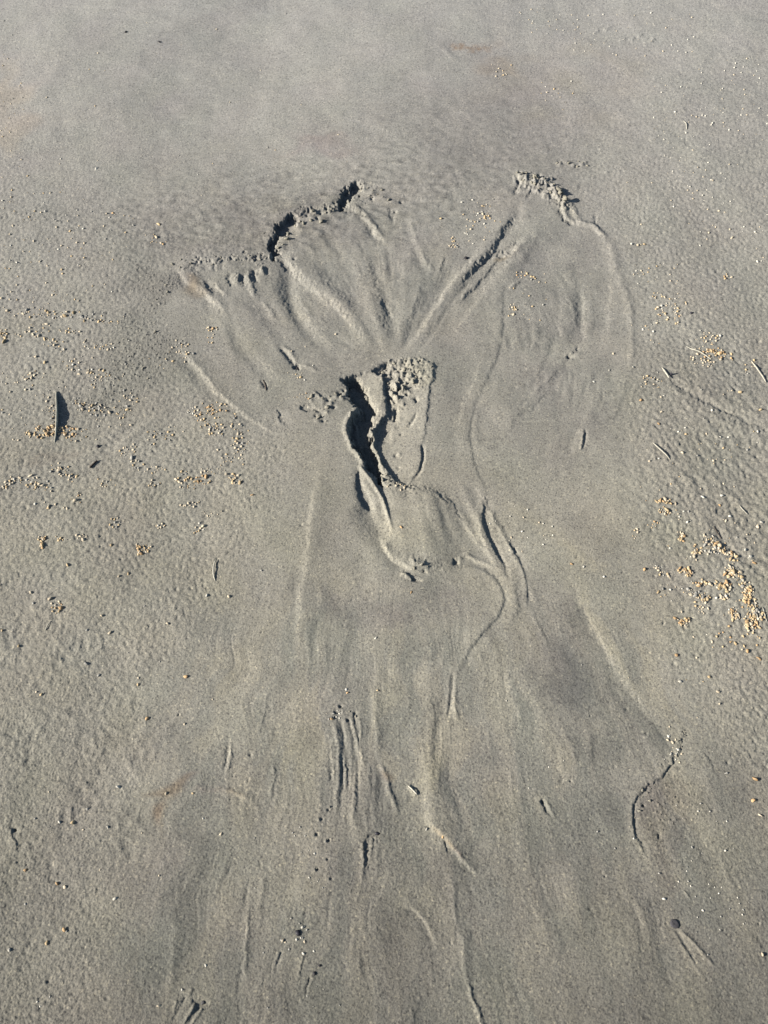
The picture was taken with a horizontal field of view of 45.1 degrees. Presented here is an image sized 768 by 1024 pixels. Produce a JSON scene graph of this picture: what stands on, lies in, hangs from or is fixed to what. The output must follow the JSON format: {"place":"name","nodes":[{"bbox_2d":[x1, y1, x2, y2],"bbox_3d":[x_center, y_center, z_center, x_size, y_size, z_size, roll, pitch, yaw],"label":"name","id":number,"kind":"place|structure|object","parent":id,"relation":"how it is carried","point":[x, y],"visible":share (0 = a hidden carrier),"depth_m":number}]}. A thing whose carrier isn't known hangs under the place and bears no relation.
{"place":"outdoors","nodes":[
{"label":"outdoors","id":0,"kind":"place"},
{"bbox_2d":[0,0,767,1023],"bbox_3d":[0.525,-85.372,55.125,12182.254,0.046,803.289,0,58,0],"label":"sand","id":1,"kind":"structure","parent":0,"point":[510,898],"depth_m":1.76},
{"bbox_2d":[54,391,57,443],"bbox_3d":[-0.671,-0.197,1.890,0.006,0.013,0.136,-8,58,-5],"label":"dry leaf","id":2,"kind":"object","parent":1,"relation":"on","point":[56,426],"visible":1,"depth_m":1.88},
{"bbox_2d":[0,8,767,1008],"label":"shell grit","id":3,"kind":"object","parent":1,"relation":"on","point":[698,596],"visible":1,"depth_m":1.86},
{"bbox_2d":[351,356,436,493],"bbox_3d":[0.022,-0.177,1.895,0.184,0.039,0.353,0,58,0],"label":"sand mound","id":4,"kind":"object","parent":1,"relation":"on","point":[397,437],"visible":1,"depth_m":1.90},
{"bbox_2d":[670,919,679,928],"bbox_3d":[0.434,0.615,1.379,0.014,0.004,0.014,0,58,0],"label":"dark stone","id":5,"kind":"object","parent":1,"relation":"on","point":[674,923],"visible":1,"depth_m":1.38},
{"bbox_2d":[751,361,765,381],"bbox_3d":[0.792,-0.297,1.950,0.005,0.003,0.062,-15,59,-9],"label":"dry straw","id":6,"kind":"object","parent":1,"relation":"on","point":[759,371],"visible":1,"depth_m":1.95}
]}

